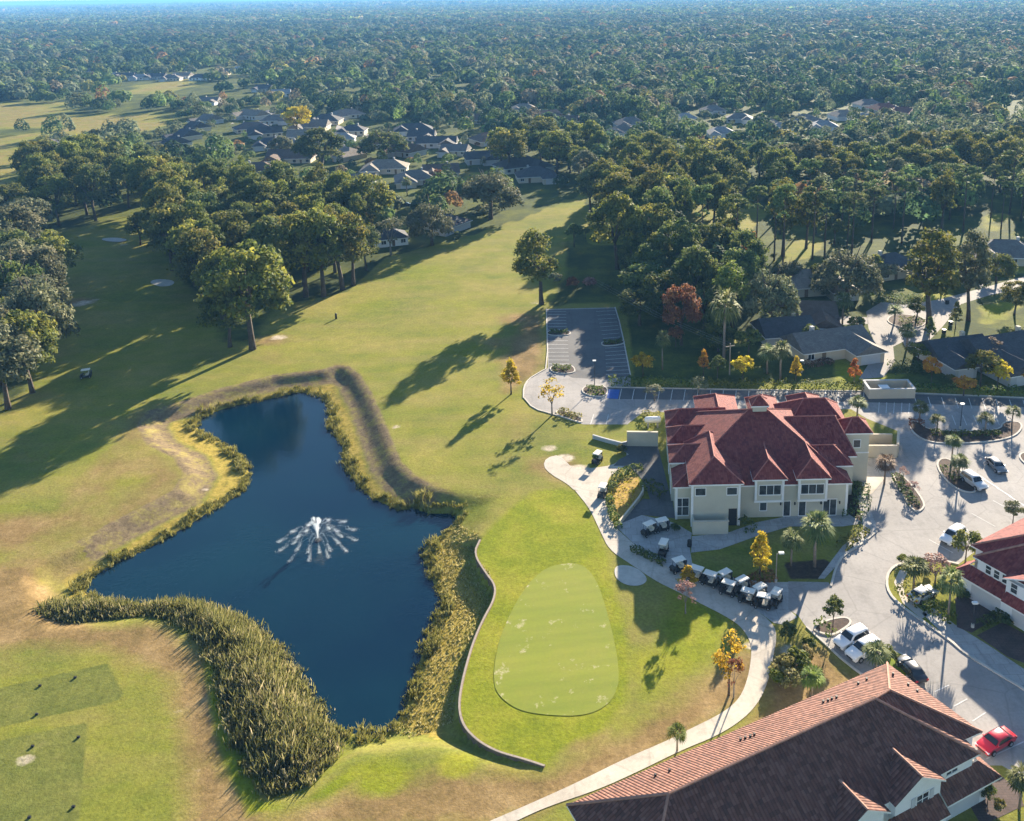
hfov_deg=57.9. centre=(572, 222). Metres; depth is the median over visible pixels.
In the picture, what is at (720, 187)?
oak tree
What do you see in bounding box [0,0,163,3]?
sky
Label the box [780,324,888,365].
house
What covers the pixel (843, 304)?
palm tree
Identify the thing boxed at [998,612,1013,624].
shrub
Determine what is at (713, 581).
golf cart
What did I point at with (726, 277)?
broadleaf tree
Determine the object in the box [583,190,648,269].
oak tree
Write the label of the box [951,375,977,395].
tree
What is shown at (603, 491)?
golf cart
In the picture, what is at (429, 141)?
house
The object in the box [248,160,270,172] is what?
house
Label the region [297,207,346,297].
broadleaf tree
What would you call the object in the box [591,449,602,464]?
golf cart
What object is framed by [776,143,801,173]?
oak tree
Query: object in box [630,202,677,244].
oak tree
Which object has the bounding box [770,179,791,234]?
pine tree
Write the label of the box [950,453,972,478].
palm tree
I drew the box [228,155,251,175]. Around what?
broadleaf tree
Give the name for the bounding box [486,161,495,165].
garage door
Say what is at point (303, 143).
oak tree
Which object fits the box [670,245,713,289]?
oak tree
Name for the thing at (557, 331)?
hedge
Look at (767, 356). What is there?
palm tree
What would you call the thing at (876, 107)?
house
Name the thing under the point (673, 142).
oak tree
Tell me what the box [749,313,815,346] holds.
house
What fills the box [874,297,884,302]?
shrub
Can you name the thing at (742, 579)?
golf cart
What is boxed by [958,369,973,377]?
garage door
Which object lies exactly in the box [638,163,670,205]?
broadleaf tree
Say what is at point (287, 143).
oak tree
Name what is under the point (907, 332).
palm tree
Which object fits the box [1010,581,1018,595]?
window
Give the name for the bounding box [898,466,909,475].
young tree
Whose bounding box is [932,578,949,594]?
shrub
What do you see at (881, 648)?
palm tree
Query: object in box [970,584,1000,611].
garage door
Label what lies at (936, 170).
pine tree
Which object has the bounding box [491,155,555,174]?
house
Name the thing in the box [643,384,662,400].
young tree
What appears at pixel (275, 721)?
reeds
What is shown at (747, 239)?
tree
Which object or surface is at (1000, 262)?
oak tree
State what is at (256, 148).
garage door
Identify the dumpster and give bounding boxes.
[878,384,889,387]
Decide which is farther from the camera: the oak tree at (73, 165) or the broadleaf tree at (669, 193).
the oak tree at (73, 165)
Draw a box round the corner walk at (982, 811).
[971,777,1023,820]
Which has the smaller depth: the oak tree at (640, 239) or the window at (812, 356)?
the window at (812, 356)
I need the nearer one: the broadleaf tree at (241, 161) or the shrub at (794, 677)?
the shrub at (794, 677)
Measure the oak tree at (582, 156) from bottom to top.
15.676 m
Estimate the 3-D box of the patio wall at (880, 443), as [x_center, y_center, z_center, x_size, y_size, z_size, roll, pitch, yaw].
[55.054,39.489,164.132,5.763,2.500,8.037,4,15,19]
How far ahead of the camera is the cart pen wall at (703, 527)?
139.36 m
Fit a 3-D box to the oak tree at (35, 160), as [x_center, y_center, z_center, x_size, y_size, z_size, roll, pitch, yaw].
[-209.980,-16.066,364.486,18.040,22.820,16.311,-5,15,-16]
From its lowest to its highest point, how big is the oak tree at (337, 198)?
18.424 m
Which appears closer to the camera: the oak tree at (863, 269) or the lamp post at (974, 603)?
the lamp post at (974, 603)
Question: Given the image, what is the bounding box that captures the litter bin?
[687,539,691,546]
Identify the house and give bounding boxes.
[113,72,135,77]
[127,73,145,80]
[142,72,167,79]
[152,135,192,147]
[158,74,182,81]
[161,128,203,140]
[171,72,193,78]
[182,120,211,131]
[186,113,223,123]
[189,73,206,80]
[199,96,221,105]
[228,109,271,119]
[232,121,268,133]
[247,125,282,139]
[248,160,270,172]
[250,84,272,91]
[252,136,275,151]
[259,113,294,124]
[260,149,316,163]
[270,88,290,96]
[286,128,318,141]
[287,118,331,129]
[312,112,343,124]
[328,131,356,142]
[328,145,366,162]
[329,107,364,119]
[334,123,368,135]
[345,171,375,185]
[359,157,409,175]
[361,132,407,148]
[374,227,409,247]
[379,142,427,157]
[393,122,432,135]
[394,167,433,188]
[406,128,436,140]
[415,135,458,147]
[422,161,459,177]
[423,210,472,236]
[436,142,471,157]
[463,149,499,165]
[464,112,487,123]
[467,130,493,146]
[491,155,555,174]
[511,102,535,113]
[514,165,558,184]
[533,109,563,114]
[553,114,579,122]
[606,123,631,136]
[612,115,644,126]
[673,111,697,122]
[698,104,726,114]
[706,125,732,138]
[726,111,752,123]
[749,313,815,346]
[752,116,778,123]
[771,266,861,300]
[771,300,841,329]
[775,122,799,132]
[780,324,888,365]
[788,113,822,124]
[810,119,838,132]
[827,108,853,120]
[849,111,868,120]
[852,98,879,108]
[864,102,894,114]
[872,250,930,280]
[884,105,923,118]
[915,330,983,377]
[959,325,1023,386]
[974,236,1023,269]
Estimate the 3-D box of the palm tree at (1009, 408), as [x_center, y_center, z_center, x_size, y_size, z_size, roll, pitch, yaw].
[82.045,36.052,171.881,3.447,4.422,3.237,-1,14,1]
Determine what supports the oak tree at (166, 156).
on the ground at (410, 350)
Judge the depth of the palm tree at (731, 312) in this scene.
201.64 m
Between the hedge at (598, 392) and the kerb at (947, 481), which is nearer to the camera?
the kerb at (947, 481)
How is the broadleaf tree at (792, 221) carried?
on the ground at (410, 350)
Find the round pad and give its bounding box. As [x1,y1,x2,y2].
[615,565,646,585]
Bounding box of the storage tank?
[644,416,660,427]
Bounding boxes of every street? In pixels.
[336,125,368,137]
[839,316,867,324]
[859,276,1023,378]
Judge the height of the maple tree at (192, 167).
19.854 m
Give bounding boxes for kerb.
[523,309,547,397]
[524,398,581,422]
[547,330,570,335]
[550,365,574,373]
[556,410,582,422]
[582,385,607,396]
[601,340,624,345]
[608,386,1023,397]
[615,307,630,374]
[806,626,862,674]
[813,616,851,635]
[830,531,877,585]
[886,558,1023,690]
[887,314,925,327]
[893,471,924,511]
[908,421,1021,443]
[937,458,975,492]
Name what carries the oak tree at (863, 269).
on the ground at (410, 350)
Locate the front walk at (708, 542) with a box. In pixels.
[691,514,861,552]
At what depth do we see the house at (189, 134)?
537.55 m
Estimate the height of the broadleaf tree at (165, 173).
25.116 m
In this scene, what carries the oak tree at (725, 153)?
on the ground at (410, 350)
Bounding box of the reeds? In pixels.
[34,592,350,800]
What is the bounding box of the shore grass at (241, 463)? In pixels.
[68,384,468,744]
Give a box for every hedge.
[549,328,567,333]
[552,363,571,370]
[556,407,581,419]
[586,384,604,394]
[602,337,621,343]
[605,494,622,528]
[606,479,639,506]
[607,463,643,491]
[608,374,694,388]
[630,544,665,565]
[641,478,668,498]
[642,409,661,420]
[704,376,869,390]
[734,568,777,587]
[735,514,757,532]
[803,357,834,368]
[807,298,848,312]
[813,615,836,637]
[836,524,869,550]
[842,479,871,523]
[869,289,922,301]
[887,356,924,374]
[891,472,920,505]
[894,579,932,607]
[899,315,925,324]
[908,416,924,429]
[911,381,958,393]
[920,598,956,623]
[930,427,1001,436]
[940,464,965,480]
[972,383,1023,396]
[975,607,1003,630]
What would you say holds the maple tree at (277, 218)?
on the ground at (410, 350)
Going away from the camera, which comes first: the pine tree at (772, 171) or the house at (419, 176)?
the pine tree at (772, 171)
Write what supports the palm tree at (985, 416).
on the planting bed at (1007, 429)
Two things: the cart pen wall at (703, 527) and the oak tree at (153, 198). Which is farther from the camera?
the oak tree at (153, 198)
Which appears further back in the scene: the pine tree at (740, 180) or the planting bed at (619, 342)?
the pine tree at (740, 180)
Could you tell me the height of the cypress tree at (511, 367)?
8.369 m
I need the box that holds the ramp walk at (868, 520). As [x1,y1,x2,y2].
[818,495,875,578]
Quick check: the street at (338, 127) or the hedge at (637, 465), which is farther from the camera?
the street at (338, 127)
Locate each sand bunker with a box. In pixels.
[102,238,125,241]
[151,279,173,285]
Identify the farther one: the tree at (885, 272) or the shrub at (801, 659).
the tree at (885, 272)
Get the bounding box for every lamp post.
[593,360,595,385]
[775,551,783,582]
[959,403,964,428]
[971,601,977,627]
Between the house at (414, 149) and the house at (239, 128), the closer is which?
the house at (414, 149)
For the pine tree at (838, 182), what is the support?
on the ground at (410, 350)
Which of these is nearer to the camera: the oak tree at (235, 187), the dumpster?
the dumpster
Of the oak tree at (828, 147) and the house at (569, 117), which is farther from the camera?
the house at (569, 117)
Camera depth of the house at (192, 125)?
570.36 m
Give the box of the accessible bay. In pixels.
[607,389,619,398]
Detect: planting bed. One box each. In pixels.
[548,330,569,334]
[551,365,573,372]
[558,411,580,420]
[583,386,606,395]
[602,340,622,344]
[816,618,848,632]
[884,653,905,675]
[888,314,924,326]
[894,472,922,509]
[910,421,1020,441]
[939,459,973,490]
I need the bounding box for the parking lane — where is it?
[608,388,1023,406]
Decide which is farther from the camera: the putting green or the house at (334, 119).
the house at (334, 119)
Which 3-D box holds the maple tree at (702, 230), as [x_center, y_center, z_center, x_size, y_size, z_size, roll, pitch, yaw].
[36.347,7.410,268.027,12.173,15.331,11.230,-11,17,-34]
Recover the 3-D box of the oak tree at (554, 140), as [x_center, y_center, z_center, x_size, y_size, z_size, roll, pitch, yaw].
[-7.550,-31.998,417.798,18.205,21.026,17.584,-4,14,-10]
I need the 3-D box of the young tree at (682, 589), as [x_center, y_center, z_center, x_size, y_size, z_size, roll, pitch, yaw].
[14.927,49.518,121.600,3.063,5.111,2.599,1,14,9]
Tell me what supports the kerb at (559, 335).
on the ground at (410, 350)
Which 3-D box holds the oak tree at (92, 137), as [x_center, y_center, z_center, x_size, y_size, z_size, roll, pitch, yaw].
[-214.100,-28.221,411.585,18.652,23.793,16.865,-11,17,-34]
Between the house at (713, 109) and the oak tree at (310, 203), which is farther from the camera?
the house at (713, 109)
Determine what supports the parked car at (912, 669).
on the driveway
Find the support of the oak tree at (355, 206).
on the ground at (410, 350)
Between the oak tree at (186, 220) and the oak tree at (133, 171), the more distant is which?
the oak tree at (133, 171)
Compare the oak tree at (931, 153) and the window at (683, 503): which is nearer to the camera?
the window at (683, 503)
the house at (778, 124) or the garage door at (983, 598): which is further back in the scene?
the house at (778, 124)
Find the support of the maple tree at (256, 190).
on the ground at (410, 350)
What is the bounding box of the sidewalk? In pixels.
[923,608,1023,686]
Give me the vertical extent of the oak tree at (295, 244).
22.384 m
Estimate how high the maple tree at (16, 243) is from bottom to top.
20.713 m
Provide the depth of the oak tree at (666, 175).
318.50 m
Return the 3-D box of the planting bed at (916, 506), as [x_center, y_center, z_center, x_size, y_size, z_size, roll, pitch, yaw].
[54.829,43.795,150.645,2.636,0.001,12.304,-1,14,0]
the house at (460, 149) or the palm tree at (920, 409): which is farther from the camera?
the house at (460, 149)
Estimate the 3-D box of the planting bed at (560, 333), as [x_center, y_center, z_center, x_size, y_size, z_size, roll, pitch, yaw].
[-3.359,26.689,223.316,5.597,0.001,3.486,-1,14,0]
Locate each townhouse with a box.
[566,662,1001,820]
[956,518,1023,630]
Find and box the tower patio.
[859,458,889,493]
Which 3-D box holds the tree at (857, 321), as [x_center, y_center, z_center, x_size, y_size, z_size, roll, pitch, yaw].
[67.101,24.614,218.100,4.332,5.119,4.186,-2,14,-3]
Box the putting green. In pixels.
[494,563,618,715]
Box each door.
[254,147,262,150]
[401,183,411,188]
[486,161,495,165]
[546,179,555,184]
[728,508,736,525]
[783,501,790,516]
[798,502,805,515]
[822,498,836,515]
[861,354,880,364]
[946,791,979,820]
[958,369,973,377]
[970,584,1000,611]
[1011,609,1023,629]
[1016,376,1023,385]
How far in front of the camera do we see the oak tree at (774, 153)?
376.45 m
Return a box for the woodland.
[0,0,1023,264]
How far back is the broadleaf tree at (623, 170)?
320.14 m
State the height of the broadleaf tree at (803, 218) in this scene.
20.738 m
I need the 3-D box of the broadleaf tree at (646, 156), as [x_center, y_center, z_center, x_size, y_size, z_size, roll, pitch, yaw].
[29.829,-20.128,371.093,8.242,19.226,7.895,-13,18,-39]
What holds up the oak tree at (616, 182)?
on the ground at (410, 350)
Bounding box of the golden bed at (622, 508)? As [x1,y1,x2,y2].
[611,476,640,517]
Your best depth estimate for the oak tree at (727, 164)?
341.13 m
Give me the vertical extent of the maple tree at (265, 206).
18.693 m
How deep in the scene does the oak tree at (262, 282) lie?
208.85 m
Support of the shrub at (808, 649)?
on the ground at (410, 350)
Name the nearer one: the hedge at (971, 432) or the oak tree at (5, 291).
the hedge at (971, 432)
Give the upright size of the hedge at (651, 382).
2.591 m
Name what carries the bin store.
on the parking lane
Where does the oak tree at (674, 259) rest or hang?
on the ground at (410, 350)
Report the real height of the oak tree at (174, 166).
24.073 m
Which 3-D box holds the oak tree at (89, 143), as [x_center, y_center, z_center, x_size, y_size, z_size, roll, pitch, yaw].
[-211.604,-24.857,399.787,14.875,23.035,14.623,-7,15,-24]
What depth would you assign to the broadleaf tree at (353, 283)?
259.18 m
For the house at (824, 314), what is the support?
on the ground at (410, 350)
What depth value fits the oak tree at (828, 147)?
388.05 m
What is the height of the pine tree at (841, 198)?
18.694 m
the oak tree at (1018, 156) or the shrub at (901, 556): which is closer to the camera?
the shrub at (901, 556)
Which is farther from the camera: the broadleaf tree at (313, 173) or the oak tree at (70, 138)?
the oak tree at (70, 138)
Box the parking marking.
[548,311,1023,758]
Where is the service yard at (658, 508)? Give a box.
[622,499,674,522]
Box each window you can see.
[676,497,688,515]
[695,488,705,495]
[726,487,737,495]
[759,484,781,495]
[759,503,766,510]
[800,483,824,494]
[808,354,814,360]
[853,439,860,447]
[915,789,929,805]
[945,768,957,776]
[984,565,991,575]
[993,570,999,580]
[1001,574,1006,584]
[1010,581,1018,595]
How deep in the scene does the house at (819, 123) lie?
531.35 m
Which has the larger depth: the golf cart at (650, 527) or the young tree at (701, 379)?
the young tree at (701, 379)
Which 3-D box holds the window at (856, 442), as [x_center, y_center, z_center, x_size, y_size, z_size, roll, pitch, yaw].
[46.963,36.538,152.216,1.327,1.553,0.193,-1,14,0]
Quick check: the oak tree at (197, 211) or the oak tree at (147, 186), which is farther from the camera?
the oak tree at (147, 186)
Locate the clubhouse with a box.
[664,392,873,526]
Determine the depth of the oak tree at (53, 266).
235.19 m
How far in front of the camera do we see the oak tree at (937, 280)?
217.62 m
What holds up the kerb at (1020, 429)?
on the ground at (410, 350)
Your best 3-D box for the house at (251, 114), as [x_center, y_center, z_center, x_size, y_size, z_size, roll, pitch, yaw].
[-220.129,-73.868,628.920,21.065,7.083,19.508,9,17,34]
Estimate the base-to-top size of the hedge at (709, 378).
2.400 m
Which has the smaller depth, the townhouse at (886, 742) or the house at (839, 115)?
the townhouse at (886, 742)
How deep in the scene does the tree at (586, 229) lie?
307.06 m
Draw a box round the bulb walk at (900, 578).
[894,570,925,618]
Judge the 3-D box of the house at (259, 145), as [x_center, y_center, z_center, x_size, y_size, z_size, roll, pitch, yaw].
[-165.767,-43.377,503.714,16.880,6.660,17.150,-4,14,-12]
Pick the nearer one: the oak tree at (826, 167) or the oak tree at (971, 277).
the oak tree at (971, 277)
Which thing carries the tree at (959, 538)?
on the ground at (410, 350)
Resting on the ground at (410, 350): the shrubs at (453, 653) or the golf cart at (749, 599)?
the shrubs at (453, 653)
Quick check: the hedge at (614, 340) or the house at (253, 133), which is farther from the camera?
the house at (253, 133)
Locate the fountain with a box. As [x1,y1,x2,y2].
[275,517,358,563]
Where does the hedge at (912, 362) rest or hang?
on the ground at (410, 350)
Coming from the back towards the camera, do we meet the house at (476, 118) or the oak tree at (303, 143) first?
the house at (476, 118)
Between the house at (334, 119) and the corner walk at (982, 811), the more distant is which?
the house at (334, 119)
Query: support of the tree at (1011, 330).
on the ground at (410, 350)
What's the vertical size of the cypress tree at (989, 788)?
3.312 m
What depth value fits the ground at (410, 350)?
164.62 m
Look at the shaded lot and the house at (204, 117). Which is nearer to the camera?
the shaded lot
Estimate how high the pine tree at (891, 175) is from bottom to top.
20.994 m
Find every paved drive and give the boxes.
[955,596,996,632]
[977,623,1023,662]
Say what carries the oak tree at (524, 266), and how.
on the ground at (410, 350)
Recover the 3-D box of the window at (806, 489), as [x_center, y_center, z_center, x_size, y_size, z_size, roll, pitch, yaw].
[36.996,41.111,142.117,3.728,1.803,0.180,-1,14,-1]
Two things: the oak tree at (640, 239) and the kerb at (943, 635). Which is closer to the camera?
the kerb at (943, 635)
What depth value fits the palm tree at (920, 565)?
124.28 m
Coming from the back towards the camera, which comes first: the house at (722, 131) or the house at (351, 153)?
the house at (722, 131)
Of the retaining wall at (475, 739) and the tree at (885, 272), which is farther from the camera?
the tree at (885, 272)
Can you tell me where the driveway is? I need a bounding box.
[524,307,1023,772]
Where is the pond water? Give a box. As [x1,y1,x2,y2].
[83,393,455,734]
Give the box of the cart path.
[491,490,775,820]
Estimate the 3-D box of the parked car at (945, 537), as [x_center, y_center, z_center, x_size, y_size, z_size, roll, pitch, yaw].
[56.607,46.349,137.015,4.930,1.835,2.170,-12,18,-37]
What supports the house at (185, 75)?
on the ground at (410, 350)
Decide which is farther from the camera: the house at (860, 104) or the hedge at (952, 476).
the house at (860, 104)
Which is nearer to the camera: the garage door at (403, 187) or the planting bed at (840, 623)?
the planting bed at (840, 623)
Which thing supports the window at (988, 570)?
in the townhouse at (993, 577)
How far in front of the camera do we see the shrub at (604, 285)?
252.99 m
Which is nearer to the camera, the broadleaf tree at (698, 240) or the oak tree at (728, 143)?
the broadleaf tree at (698, 240)
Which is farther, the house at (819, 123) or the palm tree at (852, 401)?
the house at (819, 123)
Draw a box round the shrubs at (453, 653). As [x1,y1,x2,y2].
[395,525,490,737]
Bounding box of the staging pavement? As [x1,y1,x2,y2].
[616,515,796,623]
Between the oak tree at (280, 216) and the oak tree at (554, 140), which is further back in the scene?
the oak tree at (554, 140)
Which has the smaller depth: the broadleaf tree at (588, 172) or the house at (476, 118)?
the broadleaf tree at (588, 172)
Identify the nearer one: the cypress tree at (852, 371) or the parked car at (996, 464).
the parked car at (996, 464)
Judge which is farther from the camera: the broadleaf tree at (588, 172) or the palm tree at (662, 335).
the broadleaf tree at (588, 172)
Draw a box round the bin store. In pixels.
[862,379,915,398]
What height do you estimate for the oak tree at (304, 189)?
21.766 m
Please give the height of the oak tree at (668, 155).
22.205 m
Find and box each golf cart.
[79,368,91,378]
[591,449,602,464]
[597,482,607,498]
[640,519,656,537]
[654,516,669,533]
[657,537,668,556]
[669,555,686,574]
[687,564,704,582]
[700,569,718,588]
[718,567,732,585]
[718,578,737,597]
[734,574,749,594]
[737,586,756,605]
[750,581,767,598]
[753,591,772,610]
[769,586,782,608]
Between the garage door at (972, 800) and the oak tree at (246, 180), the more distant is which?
the oak tree at (246, 180)
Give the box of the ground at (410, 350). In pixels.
[0,0,1023,820]
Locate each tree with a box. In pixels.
[0,182,27,202]
[0,199,21,206]
[0,203,46,239]
[0,218,19,248]
[0,228,34,246]
[0,238,67,280]
[0,250,44,296]
[0,255,7,289]
[0,269,80,358]
[0,273,72,310]
[0,303,23,386]
[0,309,58,393]
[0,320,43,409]
[6,192,42,214]
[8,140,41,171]
[9,196,56,239]
[12,246,67,287]
[13,153,65,190]
[25,163,63,214]
[29,139,54,153]
[29,229,84,287]
[30,172,74,225]
[35,150,66,198]
[36,141,60,152]
[51,140,85,163]
[58,133,96,156]
[59,161,77,205]
[62,154,95,214]
[66,139,95,158]
[68,162,111,220]
[78,133,108,149]
[80,148,111,186]
[93,140,126,189]
[99,151,125,192]
[107,155,141,207]
[122,156,159,193]
[123,211,146,245]
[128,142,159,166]
[135,167,160,203]
[138,179,184,254]
[141,204,186,270]
[142,176,156,201]
[144,202,183,257]
[145,153,174,166]
[145,186,172,219]
[152,162,184,187]
[153,160,189,187]
[154,156,189,176]
[159,175,202,201]
[162,218,227,294]
[171,218,207,236]
[171,226,225,293]
[177,162,191,178]
[178,191,225,219]
[183,186,198,199]
[183,199,208,220]
[185,163,210,185]
[187,161,230,199]
[190,248,241,319]
[193,281,253,347]
[197,157,230,189]
[199,184,232,204]
[199,238,294,350]
[203,209,250,247]
[213,175,233,205]
[220,225,235,248]
[223,191,260,218]
[224,162,258,193]
[225,199,260,229]
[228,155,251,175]
[229,174,251,194]
[239,173,265,192]
[242,173,286,215]
[242,215,302,271]
[250,200,274,219]
[257,215,281,249]
[258,213,287,272]
[260,159,303,200]
[265,179,292,206]
[266,135,293,148]
[266,206,279,215]
[268,210,334,297]
[275,200,304,216]
[280,105,311,127]
[285,210,310,285]
[289,181,334,209]
[290,126,346,169]
[293,193,326,211]
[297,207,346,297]
[303,161,328,193]
[307,199,324,264]
[311,211,374,289]
[322,205,338,272]
[324,168,353,193]
[325,191,351,208]
[326,201,356,222]
[337,219,367,285]
[341,195,376,226]
[343,172,396,228]
[348,193,369,226]
[352,224,380,270]
[357,126,409,155]
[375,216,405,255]
[401,176,411,195]
[403,194,456,245]
[459,166,524,219]
[485,127,509,160]
[485,128,527,162]
[499,357,521,393]
[510,118,528,144]
[511,228,558,304]
[518,115,536,151]
[518,128,530,148]
[526,115,558,138]
[527,119,556,157]
[528,129,550,159]
[536,129,572,173]
[538,377,563,415]
[555,131,585,168]
[559,142,578,172]
[562,120,585,142]
[564,222,582,246]
[566,145,590,174]
[570,150,598,172]
[575,164,600,212]
[576,119,604,151]
[580,227,590,238]
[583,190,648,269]
[586,129,610,156]
[589,157,612,192]
[592,172,639,226]
[596,165,622,193]
[604,135,635,160]
[611,167,634,200]
[614,185,646,217]
[615,140,648,169]
[616,240,633,269]
[616,264,646,301]
[617,204,649,252]
[617,259,670,292]
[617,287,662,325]
[619,157,638,178]
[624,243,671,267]
[628,134,643,161]
[630,158,649,181]
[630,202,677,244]
[630,352,654,376]
[634,174,645,197]
[635,130,664,155]
[638,150,652,164]
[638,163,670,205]
[638,186,676,219]
[639,159,663,172]
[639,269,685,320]
[642,231,671,259]
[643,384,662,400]
[646,172,682,200]
[651,139,674,165]
[653,147,687,173]
[653,218,700,261]
[655,330,670,369]
[660,138,679,150]
[660,184,676,213]
[660,283,702,345]
[665,172,696,217]
[665,721,687,750]
[667,176,698,219]
[668,143,681,163]
[668,325,684,346]
[669,247,689,269]
[670,163,687,175]
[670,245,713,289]
[672,168,685,175]
[672,177,695,224]
[672,244,719,292]
[674,580,695,613]
[676,565,698,590]
[679,136,703,172]
[679,143,703,157]
[680,222,710,247]
[680,286,729,328]
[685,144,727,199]
[687,235,705,246]
[689,376,709,392]
[690,138,715,150]
[690,183,713,239]
[692,163,721,211]
[696,349,710,375]
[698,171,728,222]
[698,318,736,351]
[701,222,739,259]
[707,155,750,189]
[707,179,739,218]
[707,283,741,357]
[708,354,726,377]
[711,150,733,160]
[711,260,751,327]
[711,628,746,695]
[713,195,741,231]
[714,139,741,170]
[715,247,763,295]
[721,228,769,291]
[725,176,745,202]
[726,193,749,235]
[727,656,744,697]
[730,355,753,380]
[733,146,751,170]
[734,328,764,355]
[737,266,801,317]
[744,139,772,178]
[746,185,767,238]
[749,530,771,577]
[756,342,778,373]
[762,146,798,172]
[764,161,787,218]
[764,201,787,260]
[765,177,804,256]
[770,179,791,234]
[771,156,802,179]
[771,257,804,278]
[771,339,793,378]
[772,183,797,261]
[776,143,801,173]
[779,527,804,565]
[789,355,802,379]
[794,158,822,222]
[795,188,823,248]
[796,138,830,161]
[799,510,835,567]
[799,663,825,696]
[800,185,827,259]
[802,323,819,331]
[804,155,842,182]
[806,138,844,162]
[808,246,885,301]
[808,263,838,280]
[811,177,826,233]
[816,189,838,257]
[818,218,852,245]
[822,594,843,626]
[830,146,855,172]
[832,176,855,219]
[834,292,853,323]
[838,191,858,247]
[840,191,868,255]
[844,140,872,166]
[845,154,865,168]
[846,168,868,222]
[846,315,865,325]
[847,358,861,382]
[847,394,867,415]
[858,144,891,170]
[860,170,882,211]
[860,253,883,263]
[861,638,893,668]
[862,179,889,230]
[863,186,886,242]
[875,453,896,484]
[876,263,896,286]
[881,142,902,164]
[885,304,903,323]
[886,156,910,173]
[886,264,907,273]
[888,170,904,229]
[891,129,932,155]
[892,144,931,168]
[892,173,918,245]
[898,323,919,349]
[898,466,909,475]
[901,555,930,588]
[904,227,962,325]
[904,341,930,363]
[905,481,920,490]
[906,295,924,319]
[910,153,939,174]
[913,400,929,418]
[915,167,934,222]
[918,149,948,169]
[922,356,942,385]
[923,316,937,339]
[923,552,950,583]
[927,148,961,174]
[929,413,945,430]
[930,167,958,230]
[931,162,950,190]
[936,128,977,152]
[936,564,967,617]
[940,163,967,219]
[944,433,964,457]
[948,301,962,328]
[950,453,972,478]
[950,529,982,562]
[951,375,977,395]
[953,133,979,162]
[954,165,984,231]
[955,229,993,320]
[955,245,974,269]
[956,160,969,190]
[961,131,995,163]
[965,349,1002,386]
[970,137,993,180]
[975,410,995,433]
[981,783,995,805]
[983,128,1023,160]
[985,164,1003,217]
[985,359,1013,390]
[986,250,1018,282]
[988,336,1002,349]
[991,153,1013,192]
[993,136,1020,181]
[995,175,1015,229]
[999,149,1023,214]
[999,280,1023,314]
[1002,153,1023,179]
[1003,405,1020,425]
[1003,500,1023,523]
[1005,760,1023,810]
[1007,125,1023,143]
[1007,327,1023,331]
[1014,159,1023,220]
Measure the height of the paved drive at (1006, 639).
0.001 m
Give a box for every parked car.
[832,623,870,650]
[844,634,879,662]
[894,654,928,683]
[906,584,939,604]
[939,523,967,545]
[960,469,988,490]
[975,726,1016,756]
[985,457,1007,473]
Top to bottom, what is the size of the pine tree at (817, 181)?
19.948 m
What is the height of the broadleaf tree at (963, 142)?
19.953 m
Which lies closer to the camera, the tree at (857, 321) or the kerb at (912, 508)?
the kerb at (912, 508)
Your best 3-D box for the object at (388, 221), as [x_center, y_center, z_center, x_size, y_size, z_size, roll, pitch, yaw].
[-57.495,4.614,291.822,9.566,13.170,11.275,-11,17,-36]
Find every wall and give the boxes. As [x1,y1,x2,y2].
[458,539,544,767]
[592,434,626,445]
[618,485,643,523]
[627,431,657,445]
[692,515,728,534]
[868,430,899,457]
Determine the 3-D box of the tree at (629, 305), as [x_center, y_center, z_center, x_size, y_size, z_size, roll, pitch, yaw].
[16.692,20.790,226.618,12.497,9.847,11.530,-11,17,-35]
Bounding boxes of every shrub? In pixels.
[548,272,562,281]
[566,276,579,285]
[582,276,596,285]
[599,282,612,290]
[615,444,626,450]
[670,523,680,530]
[767,667,784,682]
[768,651,796,674]
[777,620,796,637]
[779,666,802,688]
[786,645,810,672]
[799,644,815,660]
[802,637,816,647]
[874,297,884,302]
[880,644,899,658]
[896,553,907,562]
[915,364,925,371]
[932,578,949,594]
[941,374,955,380]
[959,588,970,598]
[993,797,1006,811]
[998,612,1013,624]
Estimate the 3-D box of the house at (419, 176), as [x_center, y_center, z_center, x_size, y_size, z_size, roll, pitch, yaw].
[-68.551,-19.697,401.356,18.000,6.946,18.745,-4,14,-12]
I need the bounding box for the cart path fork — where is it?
[544,453,628,491]
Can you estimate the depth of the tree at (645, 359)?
194.79 m
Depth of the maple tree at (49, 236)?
261.32 m
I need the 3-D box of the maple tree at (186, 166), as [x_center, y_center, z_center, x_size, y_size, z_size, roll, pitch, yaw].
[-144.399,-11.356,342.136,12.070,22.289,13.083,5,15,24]
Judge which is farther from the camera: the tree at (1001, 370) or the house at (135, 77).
the house at (135, 77)
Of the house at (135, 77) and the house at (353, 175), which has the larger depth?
the house at (135, 77)
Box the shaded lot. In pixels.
[547,308,628,378]
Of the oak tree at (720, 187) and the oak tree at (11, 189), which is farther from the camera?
the oak tree at (11, 189)
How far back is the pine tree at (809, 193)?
275.00 m
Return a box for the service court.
[614,446,670,499]
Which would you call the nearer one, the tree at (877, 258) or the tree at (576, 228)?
the tree at (877, 258)
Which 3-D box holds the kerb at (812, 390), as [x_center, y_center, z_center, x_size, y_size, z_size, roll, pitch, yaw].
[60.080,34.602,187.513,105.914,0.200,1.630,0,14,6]
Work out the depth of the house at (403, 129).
546.97 m
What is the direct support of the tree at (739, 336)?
on the ground at (410, 350)
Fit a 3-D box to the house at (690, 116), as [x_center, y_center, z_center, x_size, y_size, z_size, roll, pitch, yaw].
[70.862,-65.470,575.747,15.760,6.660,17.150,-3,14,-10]

